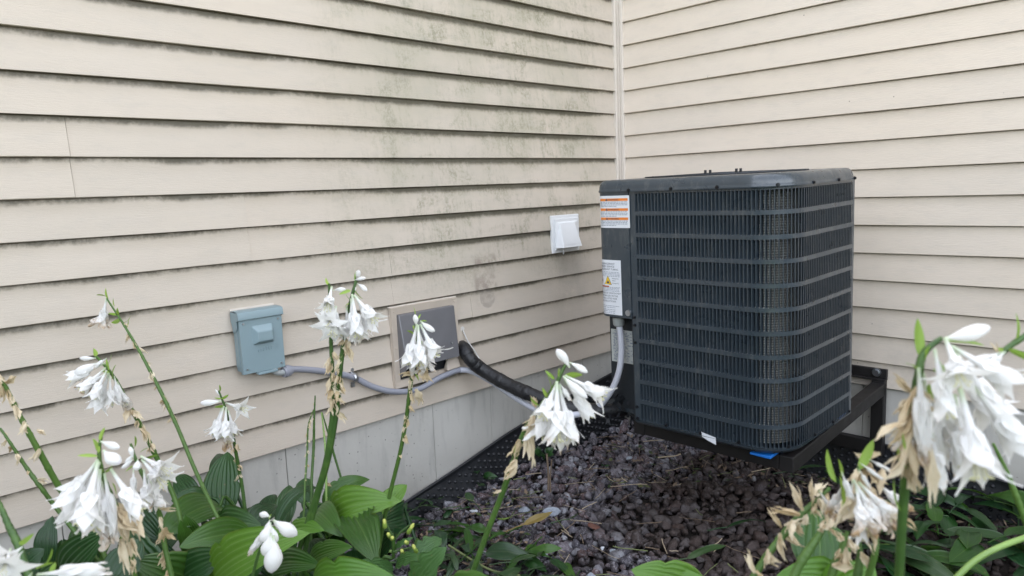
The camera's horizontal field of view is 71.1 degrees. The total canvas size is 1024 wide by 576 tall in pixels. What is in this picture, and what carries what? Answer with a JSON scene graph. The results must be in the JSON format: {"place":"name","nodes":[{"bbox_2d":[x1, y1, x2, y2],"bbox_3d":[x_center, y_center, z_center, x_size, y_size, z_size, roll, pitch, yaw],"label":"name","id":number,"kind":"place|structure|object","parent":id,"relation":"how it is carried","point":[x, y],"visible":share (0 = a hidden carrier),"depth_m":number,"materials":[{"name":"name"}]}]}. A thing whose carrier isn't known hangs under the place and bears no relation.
{"place":"outdoors","nodes":[
{"label":"outdoors","id":0,"kind":"place"},
{"bbox_2d":[344,419,1023,575],"bbox_3d":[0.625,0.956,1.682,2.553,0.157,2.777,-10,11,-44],"label":"gravel","id":1,"kind":"structure","parent":0,"point":[759,499],"depth_m":2.59,"materials":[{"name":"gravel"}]},
{"bbox_2d":[0,427,183,575],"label":"hosta","id":2,"kind":"object","parent":1,"relation":"on","point":[86,503],"visible":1,"depth_m":0.90,"materials":[{"name":"white plant"}]},
{"bbox_2d":[0,289,290,575],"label":"hosta","id":3,"kind":"object","parent":1,"relation":"on","point":[215,494],"visible":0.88,"depth_m":1.40,"materials":[{"name":"green plant"}]},
{"bbox_2d":[209,270,452,575],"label":"hosta","id":4,"kind":"object","parent":1,"relation":"on","point":[351,510],"visible":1,"depth_m":1.33,"materials":[{"name":"green plant"}]},
{"bbox_2d":[362,519,446,575],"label":"weed","id":5,"kind":"object","parent":1,"relation":"on","point":[425,556],"visible":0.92,"depth_m":1.27,"materials":[{"name":"green plant"}]},
{"bbox_2d":[410,516,450,521],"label":"fallen leaf","id":6,"kind":"object","parent":1,"relation":"on","point":[416,518],"visible":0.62,"depth_m":2.55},
{"bbox_2d":[413,504,460,508],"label":"fallen leaf","id":7,"kind":"object","parent":1,"relation":"on","point":[438,507],"visible":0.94,"depth_m":2.61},
{"bbox_2d":[434,530,446,561],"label":"fallen leaf","id":8,"kind":"object","parent":1,"relation":"on","point":[441,534],"visible":0.77,"depth_m":2.42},
{"bbox_2d":[439,563,451,574],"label":"fallen leaf","id":9,"kind":"object","parent":1,"relation":"on","point":[443,566],"visible":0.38,"depth_m":2.28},
{"bbox_2d":[429,527,463,531],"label":"fallen leaf","id":10,"kind":"object","parent":1,"relation":"on","point":[458,529],"visible":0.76,"depth_m":2.51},
{"bbox_2d":[433,510,451,527],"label":"fallen leaf","id":11,"kind":"object","parent":10,"relation":"on","point":[447,513],"visible":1,"depth_m":2.60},
{"bbox_2d":[436,507,469,511],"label":"fallen leaf","id":12,"kind":"object","parent":1,"relation":"on","point":[453,510],"visible":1,"depth_m":2.62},
{"bbox_2d":[446,559,461,575],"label":"fallen leaf","id":13,"kind":"object","parent":1,"relation":"on","point":[451,569],"visible":0.81,"depth_m":2.21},
{"bbox_2d":[460,543,479,560],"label":"fallen leaf","id":14,"kind":"object","parent":13,"relation":"on","point":[472,549],"visible":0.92,"depth_m":2.32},
{"bbox_2d":[450,550,458,570],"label":"fallen leaf","id":15,"kind":"object","parent":1,"relation":"on","point":[454,558],"visible":0.98,"depth_m":2.23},
{"bbox_2d":[445,537,463,552],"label":"fallen leaf","id":16,"kind":"object","parent":1,"relation":"on","point":[458,541],"visible":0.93,"depth_m":2.38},
{"bbox_2d":[443,553,466,560],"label":"fallen leaf","id":17,"kind":"object","parent":1,"relation":"on","point":[445,557],"visible":0.29,"depth_m":2.30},
{"bbox_2d":[446,551,465,570],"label":"fallen leaf","id":18,"kind":"object","parent":1,"relation":"on","point":[458,557],"visible":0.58,"depth_m":2.28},
{"bbox_2d":[448,535,474,557],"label":"fallen leaf","id":19,"kind":"object","parent":1,"relation":"on","point":[454,539],"visible":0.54,"depth_m":2.45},
{"bbox_2d":[459,536,468,551],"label":"fallen leaf","id":20,"kind":"object","parent":1,"relation":"on","point":[464,546],"visible":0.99,"depth_m":2.35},
{"bbox_2d":[447,535,486,544],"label":"fallen leaf","id":21,"kind":"object","parent":1,"relation":"on","point":[475,537],"visible":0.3,"depth_m":2.45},
{"bbox_2d":[464,527,473,559],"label":"fallen leaf","id":22,"kind":"object","parent":1,"relation":"on","point":[468,537],"visible":0.97,"depth_m":2.38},
{"bbox_2d":[445,521,492,534],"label":"fallen leaf","id":23,"kind":"object","parent":1,"relation":"on","point":[457,523],"visible":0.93,"depth_m":2.50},
{"bbox_2d":[465,492,480,509],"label":"fallen leaf","id":24,"kind":"object","parent":1,"relation":"on","point":[469,496],"visible":1,"depth_m":2.70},
{"bbox_2d":[469,560,482,572],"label":"fallen leaf","id":25,"kind":"object","parent":1,"relation":"on","point":[480,568],"visible":0.47,"depth_m":2.19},
{"bbox_2d":[464,536,494,558],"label":"fallen leaf","id":26,"kind":"object","parent":1,"relation":"on","point":[478,541],"visible":0.51,"depth_m":2.40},
{"bbox_2d":[448,544,520,575],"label":"stick","id":27,"kind":"object","parent":1,"relation":"on","point":[468,557],"visible":0.71,"depth_m":2.28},
{"bbox_2d":[473,470,496,478],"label":"plant","id":28,"kind":"object","parent":1,"relation":"on","point":[488,475],"visible":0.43,"depth_m":2.84,"materials":[{"name":"green plant"}]},
{"bbox_2d":[465,541,532,560],"bbox_3d":[-0.046,0.841,2.284,0.230,0.046,0.053,0,8,16],"label":"leaf","id":29,"kind":"object","parent":1,"relation":"on","point":[504,551],"visible":0.93,"depth_m":2.28,"materials":[{"name":"plant"}]},
{"bbox_2d":[488,526,521,540],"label":"fallen leaf","id":30,"kind":"object","parent":1,"relation":"on","point":[496,534],"visible":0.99,"depth_m":2.41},
{"bbox_2d":[468,523,505,535],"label":"fallen leaf","id":31,"kind":"object","parent":30,"relation":"on","point":[479,527],"visible":0.73,"depth_m":2.46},
{"bbox_2d":[498,567,519,575],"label":"fallen leaf","id":32,"kind":"object","parent":1,"relation":"on","point":[513,571],"visible":1,"depth_m":2.17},
{"bbox_2d":[0,0,1023,553],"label":"house","id":33,"kind":"structure","parent":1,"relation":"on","point":[180,180],"depth_m":2.40,"materials":[{"name":"plastic"}]},
{"bbox_2d":[229,303,284,374],"bbox_3d":[-0.756,0.156,2.146,0.141,0.201,0.070,-10,11,-44],"label":"disconnect box","id":34,"kind":"object","parent":33,"relation":"attached to","point":[258,339],"visible":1,"depth_m":2.12,"materials":[{"name":"paint"}]},
{"bbox_2d":[234,315,284,374],"bbox_3d":[-0.757,0.167,2.148,0.135,0.161,0.040,-10,11,-44],"label":"door","id":35,"kind":"structure","parent":34,"relation":"in","point":[253,360],"depth_m":2.12,"materials":[{"name":"paint"}]},
{"bbox_2d":[350,368,358,386],"bbox_3d":[-0.529,0.302,2.406,0.014,0.068,0.030,-10,11,-44],"label":"conduit clamp","id":36,"kind":"object","parent":33,"relation":"attached to","point":[356,376],"visible":1,"depth_m":2.40,"materials":[{"name":"metal"}]},
{"bbox_2d":[387,296,459,388],"bbox_3d":[-0.304,0.194,2.611,0.308,0.292,0.068,-10,11,-44],"label":"line cover","id":37,"kind":"object","parent":33,"relation":"attached to","point":[440,316],"visible":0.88,"depth_m":2.60,"materials":[{"name":"plastic"}]},
{"bbox_2d":[458,340,634,423],"bbox_3d":[0.115,0.344,2.635,0.740,0.279,0.182,0,8,16],"label":"insulated pipe","id":38,"kind":"object","parent":37,"relation":"attached to","point":[473,362],"visible":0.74,"depth_m":2.62,"materials":[{"name":"rubber"}]},
{"bbox_2d":[259,372,623,575],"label":"drainage sheet","id":39,"kind":"object","parent":33,"relation":"attached to","point":[455,484],"visible":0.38,"depth_m":2.89,"materials":[{"name":"plastic"}]},
{"bbox_2d":[408,498,434,512],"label":"fallen leaf","id":40,"kind":"object","parent":39,"relation":"on","point":[419,505],"visible":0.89,"depth_m":2.64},
{"bbox_2d":[272,317,624,417],"bbox_3d":[-0.215,0.298,2.511,1.161,0.362,0.397,-4,8,-14],"label":"electrical conduit","id":41,"kind":"object","parent":33,"relation":"attached to","point":[285,371],"visible":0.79,"depth_m":2.46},
{"bbox_2d":[461,326,479,358],"bbox_3d":[-0.163,0.212,2.756,0.075,0.130,0.022,0,8,19],"label":"wire","id":42,"kind":"object","parent":33,"relation":"attached to","point":[462,328],"visible":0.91,"depth_m":2.75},
{"bbox_2d":[550,214,581,253],"bbox_3d":[0.247,-0.234,3.114,0.178,0.169,0.058,-10,11,-44],"label":"dryer vent","id":43,"kind":"object","parent":33,"relation":"attached to","point":[564,234],"visible":1,"depth_m":3.09,"materials":[{"name":"white plastic"}]},
{"bbox_2d":[634,364,887,472],"bbox_3d":[0.858,0.483,2.632,0.788,0.331,0.712,-10,11,-44],"label":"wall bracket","id":44,"kind":"object","parent":33,"relation":"attached to","point":[872,394],"depth_m":2.44,"materials":[{"name":"black metal"}]},
{"bbox_2d":[598,168,856,452],"bbox_3d":[0.764,0.014,2.445,0.692,0.834,0.686,-12,12,-44],"label":"air conditioner","id":45,"kind":"object","parent":44,"relation":"on","point":[728,296],"visible":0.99,"depth_m":2.16,"materials":[{"name":"paint"}]},
{"bbox_2d":[750,451,777,458],"bbox_3d":[0.762,0.487,2.149,0.080,0.017,0.065,-10,11,-44],"label":"rubber pad","id":46,"kind":"object","parent":44,"relation":"on","point":[766,455],"visible":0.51,"depth_m":2.12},
{"bbox_2d":[629,415,1023,526],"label":"drainage sheet","id":47,"kind":"object","parent":33,"relation":"attached to","point":[848,458],"visible":0.16,"depth_m":2.64,"materials":[{"name":"plastic"}]},
{"bbox_2d":[494,566,546,575],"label":"fallen leaf","id":48,"kind":"object","parent":1,"relation":"on","point":[528,569],"visible":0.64,"depth_m":2.22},
{"bbox_2d":[518,507,529,512],"bbox_3d":[0.045,0.818,2.638,0.035,0.016,0.045,-10,11,-44],"label":"stone","id":49,"kind":"object","parent":1,"relation":"on","point":[523,509],"visible":0.98,"depth_m":2.63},
{"bbox_2d":[505,512,551,531],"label":"fallen leaf","id":50,"kind":"object","parent":1,"relation":"on","point":[535,518],"visible":1,"depth_m":2.46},
{"bbox_2d":[525,536,542,550],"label":"fallen leaf","id":51,"kind":"object","parent":1,"relation":"on","point":[528,546],"visible":0.41,"depth_m":2.38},
{"bbox_2d":[522,557,546,571],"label":"fallen leaf","id":52,"kind":"object","parent":1,"relation":"on","point":[534,562],"visible":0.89,"depth_m":2.25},
{"bbox_2d":[534,446,553,459],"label":"plant","id":53,"kind":"object","parent":1,"relation":"on","point":[547,450],"visible":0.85,"depth_m":3.05,"materials":[{"name":"green plant"}]},
{"bbox_2d":[529,543,561,557],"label":"fallen leaf","id":54,"kind":"object","parent":1,"relation":"on","point":[548,548],"visible":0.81,"depth_m":2.27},
{"bbox_2d":[546,454,551,492],"bbox_3d":[0.143,0.717,2.755,0.011,0.161,0.030,-10,11,-44],"label":"stick","id":55,"kind":"object","parent":1,"relation":"on","point":[548,477],"visible":1,"depth_m":2.75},
{"bbox_2d":[542,507,560,515],"bbox_3d":[0.145,0.812,2.603,0.069,0.034,0.020,-2,8,2],"label":"stone","id":56,"kind":"object","parent":1,"relation":"on","point":[555,511],"visible":0.84,"depth_m":2.60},
{"bbox_2d":[550,558,573,575],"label":"fallen leaf","id":57,"kind":"object","parent":1,"relation":"on","point":[563,566],"visible":1,"depth_m":2.20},
{"bbox_2d":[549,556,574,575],"bbox_3d":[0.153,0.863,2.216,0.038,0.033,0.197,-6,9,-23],"label":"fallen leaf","id":58,"kind":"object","parent":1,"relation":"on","point":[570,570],"visible":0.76,"depth_m":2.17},
{"bbox_2d":[551,512,581,523],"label":"fallen leaf","id":59,"kind":"object","parent":1,"relation":"on","point":[565,519],"visible":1,"depth_m":2.49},
{"bbox_2d":[454,349,702,575],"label":"hosta","id":60,"kind":"object","parent":1,"relation":"on","point":[551,419],"visible":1,"depth_m":0.97,"materials":[{"name":"white plant"}]},
{"bbox_2d":[587,523,599,529],"bbox_3d":[0.282,0.826,2.483,0.033,0.019,0.050,-10,11,-44],"label":"stone","id":61,"kind":"object","parent":1,"relation":"on","point":[593,526],"visible":0.99,"depth_m":2.48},
{"bbox_2d":[437,436,785,575],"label":"twig litter","id":62,"kind":"object","parent":1,"relation":"on","point":[567,533],"visible":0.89,"depth_m":2.64,"materials":[{"name":"wood"}]},
{"bbox_2d":[676,544,725,559],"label":"fallen leaf","id":63,"kind":"object","parent":1,"relation":"on","point":[701,551],"visible":0.96,"depth_m":2.21,"materials":[{"name":"plant"}]},
{"bbox_2d":[707,519,764,530],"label":"fallen leaf","id":64,"kind":"object","parent":1,"relation":"on","point":[736,523],"visible":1,"depth_m":2.36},
{"bbox_2d":[773,465,825,473],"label":"fallen leaf","id":65,"kind":"object","parent":1,"relation":"on","point":[806,466],"visible":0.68,"depth_m":2.80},
{"bbox_2d":[824,470,839,483],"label":"fallen leaf","id":66,"kind":"object","parent":1,"relation":"on","point":[837,479],"visible":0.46,"depth_m":2.72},
{"bbox_2d":[841,530,920,547],"bbox_3d":[1.189,0.785,2.278,0.058,0.048,0.259,-10,11,-44],"label":"fallen leaf","id":67,"kind":"object","parent":1,"relation":"on","point":[907,538],"visible":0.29,"depth_m":2.24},
{"bbox_2d":[744,314,1023,575],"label":"hosta","id":68,"kind":"object","parent":1,"relation":"on","point":[822,544],"visible":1,"depth_m":0.61,"materials":[{"name":"white plant"}]},
{"bbox_2d":[855,557,893,571],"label":"leaf","id":69,"kind":"object","parent":68,"relation":"attached to","point":[879,560],"visible":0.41,"depth_m":2.08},
{"bbox_2d":[871,551,894,575],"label":"leaf","id":70,"kind":"object","parent":68,"relation":"attached to","point":[888,563],"visible":0.66,"depth_m":2.06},
{"bbox_2d":[911,568,931,575],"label":"leaf","id":71,"kind":"object","parent":68,"relation":"attached to","point":[922,573],"visible":0.41,"depth_m":2.07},
{"bbox_2d":[894,553,953,575],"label":"leaf","id":72,"kind":"object","parent":68,"relation":"attached to","point":[935,567],"visible":0.68,"depth_m":2.00,"materials":[{"name":"plant"}]},
{"bbox_2d":[926,550,988,575],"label":"leaf","id":73,"kind":"object","parent":68,"relation":"attached to","point":[941,556],"visible":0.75,"depth_m":2.01,"materials":[{"name":"plant"}]},
{"bbox_2d":[871,537,980,574],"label":"fallen leaf","id":74,"kind":"object","parent":73,"relation":"on","point":[917,549],"visible":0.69,"depth_m":2.08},
{"bbox_2d":[954,535,1023,575],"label":"flower stem","id":75,"kind":"object","parent":68,"relation":"on","point":[970,564],"visible":1,"depth_m":0.95,"materials":[{"name":"plant"}]},
{"bbox_2d":[1013,566,1023,575],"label":"leaf","id":76,"kind":"object","parent":68,"relation":"attached to","point":[1019,571],"visible":1,"depth_m":2.01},
{"bbox_2d":[875,568,914,575],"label":"fallen leaf","id":77,"kind":"object","parent":1,"relation":"on","point":[906,573],"visible":0.35,"depth_m":2.05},
{"bbox_2d":[862,544,931,562],"bbox_3d":[1.073,0.763,2.092,0.056,0.037,0.272,-10,11,-44],"label":"fallen leaf","id":78,"kind":"object","parent":1,"relation":"on","point":[911,553],"visible":0.53,"depth_m":2.05,"materials":[{"name":"plant"}]},
{"bbox_2d":[891,540,950,558],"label":"fallen leaf","id":79,"kind":"object","parent":1,"relation":"on","point":[927,541],"visible":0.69,"depth_m":2.10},
{"bbox_2d":[907,520,947,535],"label":"fallen leaf","id":80,"kind":"object","parent":1,"relation":"on","point":[931,530],"visible":0.06,"depth_m":2.24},
{"bbox_2d":[892,504,925,511],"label":"fallen leaf","id":81,"kind":"object","parent":80,"relation":"on","point":[918,507],"visible":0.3,"depth_m":2.30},
{"bbox_2d":[915,486,948,518],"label":"green leaf","id":82,"kind":"object","parent":80,"relation":"on","point":[940,497],"visible":0.58,"depth_m":2.34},
{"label":"fallen leaf","id":83,"kind":"object","parent":80,"relation":"on","visible":0},
{"bbox_2d":[884,524,943,534],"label":"fallen leaf","id":84,"kind":"object","parent":83,"relation":"on","point":[909,529],"visible":0.39,"depth_m":2.18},
{"bbox_2d":[948,567,959,574],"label":"fallen leaf","id":85,"kind":"object","parent":1,"relation":"on","point":[954,568],"visible":0.12,"depth_m":2.05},
{"bbox_2d":[921,545,955,573],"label":"fallen leaf","id":86,"kind":"object","parent":85,"relation":"on","point":[928,547],"visible":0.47,"depth_m":2.12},
{"bbox_2d":[954,547,1023,571],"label":"green leaf","id":87,"kind":"object","parent":85,"relation":"on","point":[1007,551],"visible":0.66,"depth_m":2.05,"materials":[{"name":"plant"}]},
{"bbox_2d":[949,538,985,561],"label":"fallen leaf","id":88,"kind":"object","parent":87,"relation":"on","point":[960,551],"visible":0.75,"depth_m":2.04,"materials":[{"name":"plant"}]},
{"bbox_2d":[955,524,981,547],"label":"fallen leaf","id":89,"kind":"object","parent":88,"relation":"on","point":[968,539],"visible":0.98,"depth_m":2.10,"materials":[{"name":"plant"}]},
{"bbox_2d":[927,538,1005,560],"bbox_3d":[1.369,0.792,2.171,0.210,0.033,0.052,3,9,33],"label":"fallen leaf","id":90,"kind":"object","parent":1,"relation":"on","point":[945,541],"visible":0.36,"depth_m":2.20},
{"bbox_2d":[939,511,957,548],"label":"fallen leaf","id":91,"kind":"object","parent":90,"relation":"on","point":[948,522],"visible":0.56,"depth_m":2.28,"materials":[{"name":"plant"}]},
{"bbox_2d":[884,499,947,516],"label":"fallen leaf","id":92,"kind":"object","parent":91,"relation":"on","point":[889,501],"visible":0.32,"depth_m":2.29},
{"bbox_2d":[912,520,939,539],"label":"fallen leaf","id":93,"kind":"object","parent":92,"relation":"on","point":[920,528],"visible":0.94,"depth_m":2.16,"materials":[{"name":"plant"}]},
{"bbox_2d":[925,501,942,534],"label":"leaf","id":94,"kind":"object","parent":93,"relation":"on","point":[934,513],"visible":0.84,"depth_m":2.26,"materials":[{"name":"plant"}]},
{"bbox_2d":[941,508,995,540],"bbox_3d":[1.458,0.750,2.297,0.054,0.047,0.255,-5,8,-20],"label":"fallen leaf","id":95,"kind":"object","parent":1,"relation":"on","point":[959,514],"visible":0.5,"depth_m":2.31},
{"bbox_2d":[948,493,973,513],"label":"fallen leaf","id":96,"kind":"object","parent":95,"relation":"on","point":[959,498],"visible":0.96,"depth_m":2.38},
{"bbox_2d":[964,570,977,575],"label":"leaf","id":97,"kind":"object","parent":1,"relation":"on","point":[968,573],"visible":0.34,"depth_m":2.04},
{"bbox_2d":[972,516,991,529],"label":"fallen leaf","id":98,"kind":"object","parent":1,"relation":"on","point":[979,523],"visible":0.26,"depth_m":2.35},
{"bbox_2d":[948,487,1016,506],"bbox_3d":[1.569,0.703,2.427,0.059,0.054,0.248,-10,11,-44],"label":"fallen leaf","id":99,"kind":"object","parent":1,"relation":"on","point":[950,488],"visible":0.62,"depth_m":2.41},
{"bbox_2d":[965,507,1009,539],"bbox_3d":[1.521,0.756,2.301,0.041,0.038,0.228,-4,8,-9],"label":"fallen leaf","id":100,"kind":"object","parent":1,"relation":"on","point":[982,517],"visible":0.75,"depth_m":2.31,"materials":[{"name":"plant"}]},
{"bbox_2d":[887,483,967,510],"bbox_3d":[1.404,0.702,2.443,0.040,0.048,0.270,-8,10,-37],"label":"fallen leaf","id":101,"kind":"object","parent":100,"relation":"on","point":[949,499],"visible":0.52,"depth_m":2.40,"materials":[{"name":"plant"}]},
{"bbox_2d":[969,500,1012,512],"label":"fallen leaf","id":102,"kind":"object","parent":1,"relation":"on","point":[992,503],"visible":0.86,"depth_m":2.39,"materials":[{"name":"plant"}]},
{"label":"fallen leaf","id":103,"kind":"object","parent":102,"relation":"on","visible":0},
{"bbox_2d":[988,490,1023,506],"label":"fallen leaf","id":104,"kind":"object","parent":103,"relation":"on","point":[1007,495],"visible":0.71,"depth_m":2.36,"materials":[{"name":"plant"}]},
{"bbox_2d":[980,540,1023,566],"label":"fallen leaf","id":105,"kind":"object","parent":1,"relation":"on","point":[1018,558],"visible":0.55,"depth_m":2.05,"materials":[{"name":"plant"}]},
{"bbox_2d":[946,527,1023,542],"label":"green leaf","id":106,"kind":"object","parent":105,"relation":"on","point":[988,533],"visible":0.79,"depth_m":2.15,"materials":[{"name":"plant"}]},
{"bbox_2d":[986,538,1023,550],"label":"fallen leaf","id":107,"kind":"object","parent":105,"relation":"on","point":[1020,546],"visible":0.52,"depth_m":2.06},
{"bbox_2d":[987,526,1023,542],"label":"fallen leaf","id":108,"kind":"object","parent":105,"relation":"on","point":[1015,530],"visible":1,"depth_m":2.15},
{"bbox_2d":[1002,508,1020,518],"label":"fallen leaf","id":109,"kind":"object","parent":1,"relation":"on","point":[1019,517],"visible":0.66,"depth_m":2.31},
{"bbox_2d":[1012,503,1019,525],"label":"fallen leaf","id":110,"kind":"object","parent":1,"relation":"on","point":[1015,510],"visible":0.23,"depth_m":2.35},
{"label":"fallen leaf","id":111,"kind":"object","parent":1,"relation":"on","visible":0},
{"bbox_2d":[526,550,549,557],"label":"fallen leaf","id":112,"kind":"object","parent":111,"relation":"on","point":[536,552],"visible":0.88,"depth_m":2.25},
{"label":"fallen leaf","id":113,"kind":"object","parent":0,"visible":0},
{"bbox_2d":[414,520,449,527],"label":"fallen leaf","id":114,"kind":"object","parent":113,"relation":"on","point":[442,522],"visible":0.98,"depth_m":2.53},
{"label":"fallen leaf","id":115,"kind":"object","parent":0,"visible":0},
{"bbox_2d":[508,543,536,568],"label":"fallen leaf","id":116,"kind":"object","parent":115,"relation":"on","point":[512,564],"visible":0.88,"depth_m":2.24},
{"bbox_2d":[489,554,535,565],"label":"fallen leaf","id":117,"kind":"object","parent":116,"relation":"on","point":[526,556],"visible":1,"depth_m":2.23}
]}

